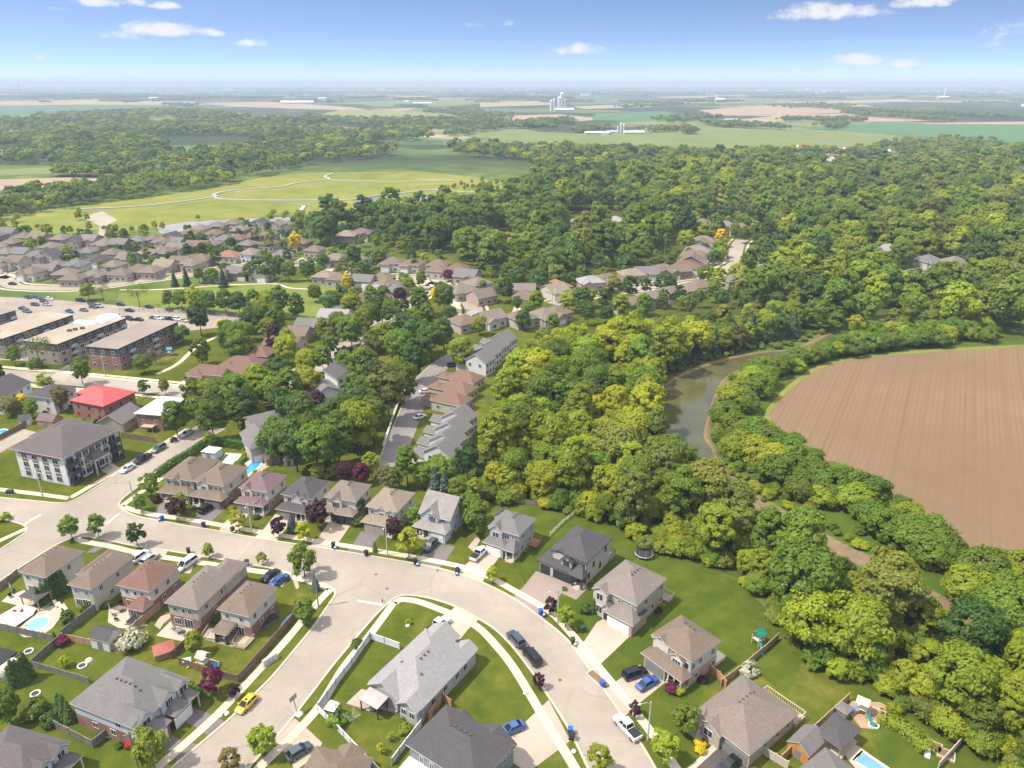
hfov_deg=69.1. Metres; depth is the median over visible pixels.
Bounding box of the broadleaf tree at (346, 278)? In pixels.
[341,272,351,287]
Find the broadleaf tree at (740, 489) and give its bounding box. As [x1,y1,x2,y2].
[717,475,757,515]
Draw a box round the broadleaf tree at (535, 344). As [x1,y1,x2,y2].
[524,338,544,349]
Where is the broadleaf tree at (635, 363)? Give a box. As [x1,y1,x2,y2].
[623,359,643,382]
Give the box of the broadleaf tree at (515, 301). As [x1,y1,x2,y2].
[511,295,521,308]
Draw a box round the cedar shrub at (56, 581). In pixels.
[51,573,64,596]
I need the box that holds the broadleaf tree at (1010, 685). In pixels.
[991,668,1023,731]
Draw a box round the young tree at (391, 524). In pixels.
[386,517,401,536]
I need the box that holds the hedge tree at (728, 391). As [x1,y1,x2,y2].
[712,382,745,401]
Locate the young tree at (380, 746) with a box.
[376,742,385,753]
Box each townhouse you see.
[412,436,461,469]
[416,425,468,455]
[420,391,473,412]
[423,414,473,441]
[427,380,478,398]
[429,403,477,433]
[435,369,485,388]
[455,348,495,376]
[464,341,502,367]
[473,335,509,360]
[479,329,517,353]
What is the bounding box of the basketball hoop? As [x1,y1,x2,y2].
[289,693,303,717]
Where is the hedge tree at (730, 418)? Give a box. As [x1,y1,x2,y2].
[717,410,751,435]
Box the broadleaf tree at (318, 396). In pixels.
[310,389,325,415]
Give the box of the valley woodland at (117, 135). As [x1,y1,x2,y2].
[0,107,711,213]
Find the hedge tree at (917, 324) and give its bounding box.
[913,319,935,329]
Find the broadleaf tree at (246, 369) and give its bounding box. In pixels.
[236,365,262,386]
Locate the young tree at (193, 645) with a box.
[184,629,204,653]
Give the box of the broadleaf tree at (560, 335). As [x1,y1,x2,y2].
[543,327,566,355]
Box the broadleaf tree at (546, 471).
[527,458,560,495]
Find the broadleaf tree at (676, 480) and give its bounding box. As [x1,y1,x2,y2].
[660,463,705,516]
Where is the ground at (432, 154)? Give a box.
[0,84,1023,630]
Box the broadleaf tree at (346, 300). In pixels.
[339,292,362,310]
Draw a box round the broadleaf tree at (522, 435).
[513,431,530,449]
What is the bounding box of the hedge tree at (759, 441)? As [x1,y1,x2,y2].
[734,431,769,463]
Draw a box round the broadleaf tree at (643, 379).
[634,373,660,406]
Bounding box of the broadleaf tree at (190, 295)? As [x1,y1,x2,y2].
[184,284,199,304]
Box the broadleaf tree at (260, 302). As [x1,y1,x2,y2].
[250,298,270,312]
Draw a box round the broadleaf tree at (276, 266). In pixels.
[267,258,280,279]
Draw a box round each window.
[20,452,26,458]
[23,461,29,466]
[25,470,31,475]
[31,454,37,460]
[33,463,39,468]
[41,456,47,462]
[43,465,49,470]
[46,474,52,480]
[51,458,58,464]
[54,467,60,472]
[56,476,62,482]
[57,748,65,760]
[65,455,73,463]
[67,466,75,472]
[70,475,78,481]
[75,451,81,458]
[76,598,83,605]
[82,448,88,455]
[82,599,91,606]
[86,465,92,473]
[88,444,94,452]
[92,721,98,728]
[95,441,100,448]
[99,458,104,465]
[101,438,106,445]
[108,434,115,440]
[110,728,117,736]
[112,452,118,458]
[130,610,136,616]
[142,716,150,726]
[165,695,172,708]
[173,480,179,485]
[174,617,182,624]
[179,683,186,695]
[184,618,193,628]
[235,626,245,635]
[332,501,339,508]
[401,707,406,715]
[409,712,414,720]
[419,755,423,764]
[430,516,435,522]
[443,684,447,693]
[492,531,498,537]
[563,559,569,566]
[596,592,602,601]
[596,604,601,613]
[672,657,680,665]
[703,726,712,739]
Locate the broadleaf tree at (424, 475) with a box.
[409,460,430,487]
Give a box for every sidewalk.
[0,253,326,291]
[0,488,69,499]
[0,528,25,541]
[2,366,187,386]
[8,279,452,405]
[31,385,137,397]
[69,428,186,497]
[74,537,331,589]
[120,476,163,505]
[121,283,307,289]
[121,505,680,767]
[155,589,332,767]
[156,336,216,373]
[254,601,396,767]
[393,597,579,767]
[394,273,438,286]
[429,282,488,314]
[544,239,752,306]
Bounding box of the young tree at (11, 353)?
[4,344,20,364]
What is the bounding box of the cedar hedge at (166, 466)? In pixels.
[153,439,209,477]
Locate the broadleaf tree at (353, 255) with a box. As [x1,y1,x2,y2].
[347,245,361,264]
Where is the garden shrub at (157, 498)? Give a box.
[150,495,162,502]
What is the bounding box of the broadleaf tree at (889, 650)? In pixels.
[882,632,898,659]
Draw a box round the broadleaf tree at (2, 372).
[0,364,4,376]
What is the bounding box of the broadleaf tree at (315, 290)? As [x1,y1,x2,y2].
[307,284,322,298]
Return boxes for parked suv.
[22,308,31,312]
[39,298,47,302]
[75,297,85,301]
[124,315,133,320]
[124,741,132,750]
[132,549,150,562]
[138,552,160,564]
[151,442,166,452]
[153,315,162,319]
[172,316,180,320]
[197,503,213,513]
[422,536,438,552]
[446,361,455,367]
[506,629,525,648]
[621,665,647,681]
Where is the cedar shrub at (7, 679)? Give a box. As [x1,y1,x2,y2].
[4,666,16,689]
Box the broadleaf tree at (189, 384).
[178,376,200,399]
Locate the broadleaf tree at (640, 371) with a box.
[623,365,666,403]
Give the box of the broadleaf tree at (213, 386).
[197,377,229,406]
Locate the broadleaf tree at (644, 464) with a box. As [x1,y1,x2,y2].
[612,453,661,493]
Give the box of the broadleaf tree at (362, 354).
[346,345,377,372]
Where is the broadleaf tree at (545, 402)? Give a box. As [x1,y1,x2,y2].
[531,397,552,412]
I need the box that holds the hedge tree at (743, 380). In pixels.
[728,375,753,389]
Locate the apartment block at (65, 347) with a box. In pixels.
[22,315,127,364]
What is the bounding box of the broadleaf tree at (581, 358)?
[563,347,599,380]
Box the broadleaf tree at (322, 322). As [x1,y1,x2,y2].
[316,317,329,335]
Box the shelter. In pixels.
[0,657,16,683]
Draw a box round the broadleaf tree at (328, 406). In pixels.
[312,396,347,421]
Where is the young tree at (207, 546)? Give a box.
[201,542,213,556]
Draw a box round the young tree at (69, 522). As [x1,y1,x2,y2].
[56,514,79,538]
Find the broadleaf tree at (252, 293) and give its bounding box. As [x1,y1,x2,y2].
[245,288,258,303]
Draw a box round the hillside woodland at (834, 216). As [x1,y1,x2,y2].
[306,143,1023,329]
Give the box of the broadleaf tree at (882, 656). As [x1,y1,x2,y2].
[858,642,889,680]
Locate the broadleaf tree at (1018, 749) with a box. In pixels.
[1011,730,1023,764]
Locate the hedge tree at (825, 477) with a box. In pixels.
[808,465,851,496]
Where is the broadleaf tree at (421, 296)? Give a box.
[409,286,430,307]
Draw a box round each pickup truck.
[133,452,152,463]
[424,615,451,629]
[469,545,486,561]
[613,712,642,741]
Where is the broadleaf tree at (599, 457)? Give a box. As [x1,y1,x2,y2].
[582,449,611,487]
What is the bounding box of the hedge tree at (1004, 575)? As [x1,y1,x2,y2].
[984,568,1023,599]
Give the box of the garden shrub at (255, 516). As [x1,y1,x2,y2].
[252,513,259,519]
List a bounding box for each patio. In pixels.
[2,590,29,604]
[20,605,61,636]
[108,605,146,628]
[155,613,170,628]
[156,621,192,640]
[205,633,237,646]
[220,453,241,461]
[245,460,268,476]
[346,689,396,712]
[468,535,479,551]
[562,584,586,599]
[846,745,868,767]
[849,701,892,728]
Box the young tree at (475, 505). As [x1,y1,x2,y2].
[461,497,492,534]
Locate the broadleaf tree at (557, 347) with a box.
[540,337,571,357]
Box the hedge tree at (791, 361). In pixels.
[771,354,796,372]
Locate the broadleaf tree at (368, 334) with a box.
[363,330,377,343]
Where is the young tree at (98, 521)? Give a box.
[86,513,105,537]
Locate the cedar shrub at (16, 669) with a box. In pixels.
[12,659,24,687]
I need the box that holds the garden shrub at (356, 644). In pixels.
[350,637,362,649]
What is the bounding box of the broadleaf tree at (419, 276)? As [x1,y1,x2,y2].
[416,271,425,285]
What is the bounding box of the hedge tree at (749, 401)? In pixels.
[733,389,760,412]
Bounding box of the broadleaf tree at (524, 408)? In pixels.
[510,396,545,438]
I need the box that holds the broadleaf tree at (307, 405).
[289,391,316,419]
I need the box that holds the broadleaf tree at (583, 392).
[564,383,594,416]
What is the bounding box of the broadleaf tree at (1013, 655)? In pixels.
[995,629,1023,676]
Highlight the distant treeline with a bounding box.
[0,84,1023,175]
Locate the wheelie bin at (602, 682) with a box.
[599,679,605,686]
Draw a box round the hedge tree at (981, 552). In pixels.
[951,544,1010,578]
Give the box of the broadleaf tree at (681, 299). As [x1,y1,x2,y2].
[676,295,686,310]
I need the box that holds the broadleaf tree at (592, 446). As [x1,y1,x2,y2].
[560,433,597,475]
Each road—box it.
[0,253,73,277]
[0,258,316,290]
[0,426,652,767]
[1,278,450,402]
[378,349,467,471]
[396,275,432,285]
[446,282,482,315]
[547,239,748,305]
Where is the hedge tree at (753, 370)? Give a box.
[735,364,763,377]
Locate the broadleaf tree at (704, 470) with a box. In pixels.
[684,458,733,507]
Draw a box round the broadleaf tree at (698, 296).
[693,288,705,307]
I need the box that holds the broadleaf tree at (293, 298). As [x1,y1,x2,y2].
[287,292,304,316]
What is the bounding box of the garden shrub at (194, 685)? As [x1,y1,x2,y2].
[187,680,198,689]
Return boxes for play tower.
[165,347,176,355]
[187,650,222,667]
[751,628,766,654]
[851,695,885,726]
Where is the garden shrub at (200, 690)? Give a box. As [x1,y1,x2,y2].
[195,687,202,700]
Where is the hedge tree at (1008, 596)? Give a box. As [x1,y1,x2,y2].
[974,581,1023,629]
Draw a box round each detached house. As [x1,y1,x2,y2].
[0,227,22,237]
[0,231,8,241]
[0,238,24,247]
[0,247,11,258]
[0,258,7,272]
[0,373,32,414]
[0,725,83,767]
[2,255,32,271]
[10,232,28,239]
[10,247,35,254]
[14,266,48,281]
[18,545,84,589]
[25,232,53,246]
[25,250,45,263]
[25,384,76,413]
[31,264,59,277]
[37,241,65,250]
[38,247,62,263]
[48,233,71,243]
[48,260,66,268]
[50,267,82,281]
[57,272,88,286]
[60,234,84,249]
[60,259,92,273]
[67,549,134,610]
[69,385,136,419]
[73,246,97,259]
[81,234,103,246]
[83,253,112,268]
[83,269,108,284]
[91,238,109,249]
[97,260,128,271]
[99,248,124,259]
[105,267,135,281]
[108,238,135,251]
[114,251,142,266]
[116,559,181,616]
[128,264,146,278]
[130,235,145,248]
[133,396,185,432]
[135,265,165,279]
[136,248,155,261]
[144,234,163,247]
[150,237,170,249]
[151,259,179,273]
[154,246,177,258]
[156,456,218,504]
[162,230,183,237]
[164,558,248,629]
[165,242,184,255]
[169,236,189,242]
[169,255,190,262]
[178,257,206,272]
[180,228,201,239]
[185,240,209,252]
[185,364,220,381]
[189,462,248,509]
[191,224,211,233]
[193,253,214,266]
[202,268,228,282]
[204,229,224,238]
[206,221,228,231]
[209,239,223,249]
[211,580,277,644]
[213,234,230,246]
[215,250,240,263]
[217,364,245,383]
[219,355,268,367]
[224,219,243,229]
[225,266,255,280]
[229,225,251,235]
[231,234,247,244]
[233,471,286,516]
[236,239,259,249]
[239,247,260,262]
[239,423,277,462]
[242,410,284,427]
[243,345,278,362]
[246,232,262,241]
[248,270,274,282]
[250,217,271,230]
[258,239,280,251]
[260,231,279,239]
[261,335,308,351]
[267,219,287,231]
[270,249,293,261]
[275,476,330,522]
[276,225,298,236]
[287,325,314,341]
[290,238,312,250]
[294,317,317,326]
[302,245,325,257]
[305,378,340,400]
[311,270,336,284]
[311,325,336,335]
[316,308,353,320]
[322,253,347,267]
[322,362,360,391]
[324,480,371,525]
[325,272,350,286]
[330,303,356,313]
[335,230,357,244]
[342,255,366,267]
[351,273,375,287]
[353,228,373,241]
[358,292,392,298]
[360,487,414,538]
[361,284,387,291]
[366,254,390,265]
[373,278,401,286]
[374,272,396,281]
[380,256,405,272]
[387,283,406,299]
[398,258,425,273]
[399,704,516,767]
[412,489,466,543]
[424,264,448,279]
[426,259,451,268]
[448,263,471,271]
[448,314,481,334]
[452,268,482,283]
[452,283,477,301]
[462,276,493,288]
[465,287,497,306]
[471,308,507,330]
[482,509,541,562]
[507,310,537,329]
[512,283,535,290]
[512,289,535,305]
[529,307,554,327]
[537,525,615,590]
[538,281,570,300]
[545,279,572,290]
[548,305,574,325]
[575,275,606,290]
[591,559,674,636]
[595,273,613,286]
[604,275,623,290]
[609,296,639,314]
[612,216,621,223]
[616,268,646,283]
[633,266,660,280]
[634,290,666,308]
[640,614,725,689]
[653,263,668,272]
[655,285,687,303]
[665,264,692,279]
[672,260,699,275]
[677,283,705,299]
[678,252,708,267]
[680,249,709,261]
[683,245,712,253]
[684,279,715,295]
[687,237,712,247]
[692,218,710,229]
[694,235,716,244]
[718,274,749,290]
[723,221,732,233]
[729,223,749,236]
[800,747,852,767]
[871,243,891,258]
[909,254,940,272]
[941,256,970,265]
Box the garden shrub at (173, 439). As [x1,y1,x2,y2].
[170,436,177,441]
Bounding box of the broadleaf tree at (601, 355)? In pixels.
[583,342,608,364]
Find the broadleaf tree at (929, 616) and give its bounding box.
[913,595,945,636]
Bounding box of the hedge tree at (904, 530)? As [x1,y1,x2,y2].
[892,517,940,553]
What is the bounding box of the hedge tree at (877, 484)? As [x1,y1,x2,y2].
[848,471,894,506]
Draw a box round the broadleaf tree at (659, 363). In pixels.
[637,356,667,382]
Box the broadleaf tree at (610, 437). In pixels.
[587,417,642,464]
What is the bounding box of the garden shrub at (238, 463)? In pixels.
[234,460,244,465]
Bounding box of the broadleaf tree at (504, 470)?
[494,465,515,489]
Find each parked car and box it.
[119,463,135,472]
[133,317,143,320]
[180,429,193,437]
[234,692,258,714]
[260,568,280,582]
[268,573,289,586]
[284,741,312,762]
[412,413,426,419]
[418,388,427,393]
[502,719,526,734]
[635,675,659,691]
[717,753,741,767]
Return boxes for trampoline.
[635,543,653,560]
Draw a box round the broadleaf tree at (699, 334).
[677,317,713,352]
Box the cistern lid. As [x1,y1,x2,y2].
[85,657,92,662]
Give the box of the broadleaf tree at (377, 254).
[370,247,386,263]
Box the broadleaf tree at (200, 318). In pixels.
[185,301,208,335]
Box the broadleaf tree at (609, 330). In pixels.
[596,320,624,361]
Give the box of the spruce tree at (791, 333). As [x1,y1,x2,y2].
[785,308,799,339]
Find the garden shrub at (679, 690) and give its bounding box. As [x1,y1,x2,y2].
[676,683,685,695]
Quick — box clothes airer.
[345,708,360,722]
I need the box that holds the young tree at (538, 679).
[532,672,544,687]
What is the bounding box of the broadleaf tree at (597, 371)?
[580,364,614,391]
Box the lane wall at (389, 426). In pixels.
[382,390,404,447]
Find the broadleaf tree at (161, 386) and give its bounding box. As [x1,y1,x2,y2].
[157,378,169,393]
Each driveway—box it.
[51,373,69,381]
[60,358,82,370]
[87,541,113,552]
[101,463,118,475]
[134,549,166,563]
[147,495,170,519]
[162,734,196,759]
[170,380,185,389]
[179,556,201,572]
[185,707,223,734]
[189,508,224,527]
[219,513,247,533]
[255,514,287,539]
[276,718,321,767]
[311,522,349,547]
[348,531,379,553]
[417,544,454,567]
[448,301,460,313]
[449,607,477,639]
[460,553,498,581]
[510,700,569,767]
[514,571,568,617]
[575,619,628,670]
[605,665,665,715]
[697,748,743,767]
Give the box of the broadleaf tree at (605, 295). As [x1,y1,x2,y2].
[597,287,612,305]
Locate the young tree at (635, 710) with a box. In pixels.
[628,699,641,716]
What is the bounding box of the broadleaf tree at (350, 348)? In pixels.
[333,345,354,361]
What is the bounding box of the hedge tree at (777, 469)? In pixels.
[755,454,793,481]
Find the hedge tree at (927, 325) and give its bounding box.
[920,321,947,335]
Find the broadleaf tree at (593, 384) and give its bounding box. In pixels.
[576,377,605,399]
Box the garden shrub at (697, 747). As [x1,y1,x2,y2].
[694,744,707,754]
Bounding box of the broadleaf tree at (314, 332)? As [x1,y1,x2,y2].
[313,323,322,338]
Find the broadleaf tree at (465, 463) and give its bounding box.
[454,440,479,479]
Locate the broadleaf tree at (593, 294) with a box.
[581,287,597,302]
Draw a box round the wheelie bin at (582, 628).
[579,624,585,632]
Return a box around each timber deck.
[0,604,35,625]
[202,623,222,640]
[232,631,254,649]
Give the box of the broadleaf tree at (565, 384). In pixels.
[553,373,580,411]
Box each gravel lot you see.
[83,211,116,235]
[819,153,834,160]
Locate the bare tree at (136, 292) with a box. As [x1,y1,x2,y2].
[125,281,149,306]
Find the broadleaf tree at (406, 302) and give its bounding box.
[401,298,409,308]
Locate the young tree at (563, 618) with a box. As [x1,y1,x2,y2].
[555,604,574,627]
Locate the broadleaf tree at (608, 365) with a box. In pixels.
[603,362,620,370]
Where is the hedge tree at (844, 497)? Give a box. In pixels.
[835,479,876,510]
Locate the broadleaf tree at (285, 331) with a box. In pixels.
[279,327,295,344]
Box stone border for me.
[924,738,930,758]
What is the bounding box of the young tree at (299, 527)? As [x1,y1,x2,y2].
[295,521,312,540]
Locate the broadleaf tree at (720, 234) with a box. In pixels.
[715,228,727,241]
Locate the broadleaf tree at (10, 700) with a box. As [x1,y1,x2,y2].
[0,685,21,724]
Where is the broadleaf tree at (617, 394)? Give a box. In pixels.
[597,384,628,417]
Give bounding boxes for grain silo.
[550,100,552,110]
[557,96,560,107]
[560,92,563,107]
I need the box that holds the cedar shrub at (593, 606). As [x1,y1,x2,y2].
[590,598,596,614]
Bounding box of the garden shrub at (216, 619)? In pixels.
[211,617,218,622]
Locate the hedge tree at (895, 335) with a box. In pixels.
[880,325,906,346]
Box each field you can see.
[0,100,194,105]
[0,105,183,114]
[0,167,55,175]
[0,176,122,189]
[203,102,365,109]
[322,109,456,117]
[345,98,509,105]
[346,93,459,95]
[427,126,537,136]
[480,101,549,106]
[480,122,939,158]
[505,114,592,120]
[567,100,634,104]
[573,104,649,108]
[592,111,675,120]
[660,95,747,97]
[699,105,877,114]
[704,98,796,104]
[740,114,932,121]
[770,348,1023,560]
[776,99,918,103]
[805,122,1023,142]
[822,92,931,94]
[924,122,1023,123]
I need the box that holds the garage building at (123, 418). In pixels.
[97,402,140,432]
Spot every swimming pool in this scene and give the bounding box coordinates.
[25,615,50,630]
[221,454,241,463]
[246,461,262,475]
[852,750,888,767]
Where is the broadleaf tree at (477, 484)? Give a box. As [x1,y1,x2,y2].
[466,477,484,496]
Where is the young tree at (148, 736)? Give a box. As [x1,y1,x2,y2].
[130,724,170,767]
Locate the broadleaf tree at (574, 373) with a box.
[545,355,579,388]
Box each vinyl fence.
[317,632,369,707]
[317,704,378,767]
[370,633,399,649]
[391,718,421,765]
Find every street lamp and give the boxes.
[35,468,42,496]
[245,503,252,532]
[383,524,387,555]
[548,589,558,623]
[638,701,651,740]
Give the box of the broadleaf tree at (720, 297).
[714,289,730,303]
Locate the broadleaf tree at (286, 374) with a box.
[273,366,302,395]
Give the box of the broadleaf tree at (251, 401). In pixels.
[221,386,261,423]
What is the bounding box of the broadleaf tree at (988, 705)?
[962,695,1005,731]
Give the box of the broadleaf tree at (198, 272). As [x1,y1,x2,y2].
[193,267,204,281]
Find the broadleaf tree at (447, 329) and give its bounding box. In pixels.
[437,317,453,349]
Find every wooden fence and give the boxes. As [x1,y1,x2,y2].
[0,422,24,438]
[0,568,18,589]
[0,623,51,640]
[29,660,89,683]
[30,635,58,664]
[47,717,106,747]
[60,604,95,633]
[61,632,127,653]
[113,602,160,643]
[121,432,154,441]
[169,608,217,658]
[178,611,297,682]
[428,695,441,720]
[441,692,451,706]
[709,664,726,686]
[720,632,778,686]
[762,746,788,767]
[781,692,849,758]
[937,736,963,767]
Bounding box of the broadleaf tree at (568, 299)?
[557,290,576,308]
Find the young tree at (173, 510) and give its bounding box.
[164,497,185,518]
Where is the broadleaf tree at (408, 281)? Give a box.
[401,276,415,292]
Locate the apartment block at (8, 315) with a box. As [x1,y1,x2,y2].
[0,308,17,324]
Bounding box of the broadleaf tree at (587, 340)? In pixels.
[570,333,603,354]
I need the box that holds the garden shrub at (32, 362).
[27,357,43,368]
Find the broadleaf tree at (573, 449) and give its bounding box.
[554,436,590,488]
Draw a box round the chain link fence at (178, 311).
[119,308,241,317]
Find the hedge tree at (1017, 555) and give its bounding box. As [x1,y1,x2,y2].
[1004,548,1023,568]
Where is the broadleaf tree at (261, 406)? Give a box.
[255,400,265,413]
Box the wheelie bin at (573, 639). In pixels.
[570,636,575,644]
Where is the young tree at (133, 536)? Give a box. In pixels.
[125,522,146,545]
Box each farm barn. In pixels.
[280,101,314,103]
[413,102,431,104]
[554,108,573,112]
[584,131,602,134]
[600,131,610,134]
[606,130,618,133]
[623,131,644,133]
[936,96,949,98]
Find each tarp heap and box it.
[73,320,84,323]
[81,320,97,324]
[96,319,109,322]
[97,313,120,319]
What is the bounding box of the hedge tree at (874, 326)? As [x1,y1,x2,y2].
[866,320,890,332]
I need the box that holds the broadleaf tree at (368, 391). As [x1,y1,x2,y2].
[363,385,379,414]
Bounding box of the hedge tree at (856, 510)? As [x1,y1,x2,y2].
[848,497,885,523]
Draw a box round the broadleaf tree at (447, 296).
[432,283,455,307]
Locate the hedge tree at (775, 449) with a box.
[754,441,788,463]
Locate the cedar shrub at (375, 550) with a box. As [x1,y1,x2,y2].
[372,541,377,552]
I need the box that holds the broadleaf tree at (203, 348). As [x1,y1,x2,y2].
[187,337,210,363]
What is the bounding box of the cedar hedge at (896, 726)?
[876,707,938,753]
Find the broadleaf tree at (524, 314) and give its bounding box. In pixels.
[514,309,530,324]
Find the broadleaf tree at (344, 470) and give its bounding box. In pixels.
[333,460,353,479]
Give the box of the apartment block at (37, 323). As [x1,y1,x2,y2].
[0,311,74,358]
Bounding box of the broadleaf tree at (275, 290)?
[268,284,289,308]
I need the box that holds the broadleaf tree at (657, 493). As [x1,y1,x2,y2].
[651,487,663,513]
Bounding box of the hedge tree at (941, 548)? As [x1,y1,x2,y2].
[909,531,959,569]
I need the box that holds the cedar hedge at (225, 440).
[215,436,243,449]
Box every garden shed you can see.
[17,414,32,425]
[35,413,62,426]
[88,625,122,651]
[152,639,175,661]
[263,451,280,465]
[282,455,293,466]
[493,507,505,518]
[786,724,825,763]
[834,700,853,718]
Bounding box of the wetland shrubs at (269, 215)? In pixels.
[0,176,510,232]
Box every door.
[91,461,99,472]
[97,642,102,649]
[149,727,168,748]
[174,704,192,729]
[207,501,219,509]
[238,505,249,513]
[254,455,263,462]
[257,279,264,282]
[281,512,289,519]
[336,516,344,524]
[345,517,352,525]
[365,524,374,533]
[375,526,384,535]
[431,533,442,543]
[486,545,500,557]
[540,563,549,575]
[553,569,562,580]
[559,319,565,325]
[563,573,570,583]
[603,609,606,619]
[607,616,617,629]
[618,621,628,635]
[645,658,662,679]
[668,299,675,303]
[720,738,746,766]
[793,748,800,760]
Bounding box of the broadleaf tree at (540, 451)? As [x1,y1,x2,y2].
[530,441,562,469]
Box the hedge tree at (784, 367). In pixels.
[773,359,789,374]
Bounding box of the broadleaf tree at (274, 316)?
[264,308,281,327]
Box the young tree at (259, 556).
[255,552,266,564]
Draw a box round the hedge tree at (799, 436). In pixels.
[785,431,807,443]
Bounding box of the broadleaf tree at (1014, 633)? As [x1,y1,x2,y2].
[994,628,1023,669]
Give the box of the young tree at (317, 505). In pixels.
[303,499,327,528]
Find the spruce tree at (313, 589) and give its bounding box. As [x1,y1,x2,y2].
[310,574,320,592]
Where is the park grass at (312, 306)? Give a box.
[115,278,343,317]
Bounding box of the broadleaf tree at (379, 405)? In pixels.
[362,395,388,444]
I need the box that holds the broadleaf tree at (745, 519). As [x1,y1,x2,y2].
[726,500,755,536]
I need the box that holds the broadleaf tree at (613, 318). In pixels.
[610,316,626,341]
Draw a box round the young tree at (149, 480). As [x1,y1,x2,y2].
[137,472,158,495]
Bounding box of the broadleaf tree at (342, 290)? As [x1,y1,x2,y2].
[335,283,348,298]
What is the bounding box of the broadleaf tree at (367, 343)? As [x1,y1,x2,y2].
[360,341,377,352]
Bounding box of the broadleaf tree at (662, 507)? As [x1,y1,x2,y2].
[657,496,672,518]
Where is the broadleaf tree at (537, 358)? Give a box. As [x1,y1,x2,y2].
[518,346,555,380]
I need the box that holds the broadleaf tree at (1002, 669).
[981,655,1010,681]
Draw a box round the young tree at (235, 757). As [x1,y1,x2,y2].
[217,747,241,767]
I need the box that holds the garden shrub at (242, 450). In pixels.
[240,447,246,454]
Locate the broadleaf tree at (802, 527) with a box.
[771,516,826,582]
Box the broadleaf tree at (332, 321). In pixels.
[327,311,346,330]
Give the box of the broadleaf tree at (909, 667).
[887,658,920,692]
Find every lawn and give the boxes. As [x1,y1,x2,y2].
[0,247,1003,767]
[507,503,802,701]
[559,214,787,322]
[850,690,941,767]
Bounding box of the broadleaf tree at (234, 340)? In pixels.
[223,328,255,355]
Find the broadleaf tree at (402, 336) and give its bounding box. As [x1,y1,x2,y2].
[382,328,412,360]
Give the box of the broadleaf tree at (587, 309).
[580,300,594,325]
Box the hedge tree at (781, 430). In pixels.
[770,424,787,436]
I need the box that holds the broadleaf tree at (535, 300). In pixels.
[528,290,543,308]
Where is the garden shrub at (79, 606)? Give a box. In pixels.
[76,604,86,611]
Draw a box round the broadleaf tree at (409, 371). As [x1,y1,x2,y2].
[387,360,419,404]
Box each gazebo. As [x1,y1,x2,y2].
[18,586,52,611]
[323,700,340,719]
[819,712,861,758]
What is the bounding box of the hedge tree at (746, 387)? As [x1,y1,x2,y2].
[741,385,753,392]
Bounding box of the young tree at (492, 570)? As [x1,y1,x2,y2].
[486,565,497,581]
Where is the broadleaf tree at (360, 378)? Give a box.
[352,372,376,389]
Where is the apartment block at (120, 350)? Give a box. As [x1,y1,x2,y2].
[85,319,181,369]
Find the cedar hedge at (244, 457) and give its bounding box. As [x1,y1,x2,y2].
[232,455,247,463]
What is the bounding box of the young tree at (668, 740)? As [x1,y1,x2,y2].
[651,726,683,764]
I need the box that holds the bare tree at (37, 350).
[12,331,50,369]
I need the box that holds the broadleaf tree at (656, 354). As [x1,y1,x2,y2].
[636,348,659,358]
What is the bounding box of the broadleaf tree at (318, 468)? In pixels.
[308,463,325,477]
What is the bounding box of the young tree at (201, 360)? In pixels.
[196,352,208,362]
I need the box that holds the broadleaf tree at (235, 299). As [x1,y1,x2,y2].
[227,291,246,313]
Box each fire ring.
[23,648,33,654]
[29,689,40,696]
[77,662,87,669]
[868,720,879,729]
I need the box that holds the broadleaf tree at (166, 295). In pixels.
[161,290,171,306]
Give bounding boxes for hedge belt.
[790,315,1003,372]
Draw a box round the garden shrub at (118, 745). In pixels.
[114,741,122,749]
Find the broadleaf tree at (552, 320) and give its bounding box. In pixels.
[547,313,560,325]
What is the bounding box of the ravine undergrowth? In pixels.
[474,329,1023,767]
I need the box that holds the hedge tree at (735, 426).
[721,422,753,441]
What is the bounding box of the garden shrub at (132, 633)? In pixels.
[115,624,148,652]
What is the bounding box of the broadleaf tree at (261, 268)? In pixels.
[255,264,268,274]
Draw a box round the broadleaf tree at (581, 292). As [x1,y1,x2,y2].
[572,286,590,316]
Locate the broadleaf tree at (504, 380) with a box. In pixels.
[490,370,514,400]
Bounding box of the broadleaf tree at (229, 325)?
[221,319,247,341]
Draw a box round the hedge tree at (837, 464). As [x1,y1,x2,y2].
[828,461,852,471]
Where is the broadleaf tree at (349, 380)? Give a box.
[344,371,357,388]
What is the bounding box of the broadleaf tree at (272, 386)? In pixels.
[255,371,288,407]
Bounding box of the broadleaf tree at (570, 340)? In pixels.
[564,333,580,357]
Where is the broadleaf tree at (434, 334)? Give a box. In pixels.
[416,321,445,361]
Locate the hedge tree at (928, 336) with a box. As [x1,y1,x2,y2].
[910,328,934,346]
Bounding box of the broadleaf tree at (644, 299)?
[634,293,653,313]
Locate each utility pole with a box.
[123,731,138,767]
[310,570,318,606]
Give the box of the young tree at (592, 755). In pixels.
[585,742,613,767]
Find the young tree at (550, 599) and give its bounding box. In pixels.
[543,596,557,613]
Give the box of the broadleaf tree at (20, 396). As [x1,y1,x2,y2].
[14,393,27,406]
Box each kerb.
[0,426,656,767]
[374,349,457,471]
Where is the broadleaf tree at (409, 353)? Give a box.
[400,337,426,374]
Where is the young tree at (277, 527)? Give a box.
[270,516,285,536]
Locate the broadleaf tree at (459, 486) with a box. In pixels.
[445,476,467,495]
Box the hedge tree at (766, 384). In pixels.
[747,374,776,396]
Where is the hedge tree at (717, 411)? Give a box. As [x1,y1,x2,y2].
[706,400,740,422]
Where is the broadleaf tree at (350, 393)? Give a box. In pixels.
[336,383,366,400]
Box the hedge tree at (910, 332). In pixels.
[900,325,922,345]
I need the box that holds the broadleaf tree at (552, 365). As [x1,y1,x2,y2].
[541,358,570,395]
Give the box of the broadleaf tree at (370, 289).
[363,284,377,302]

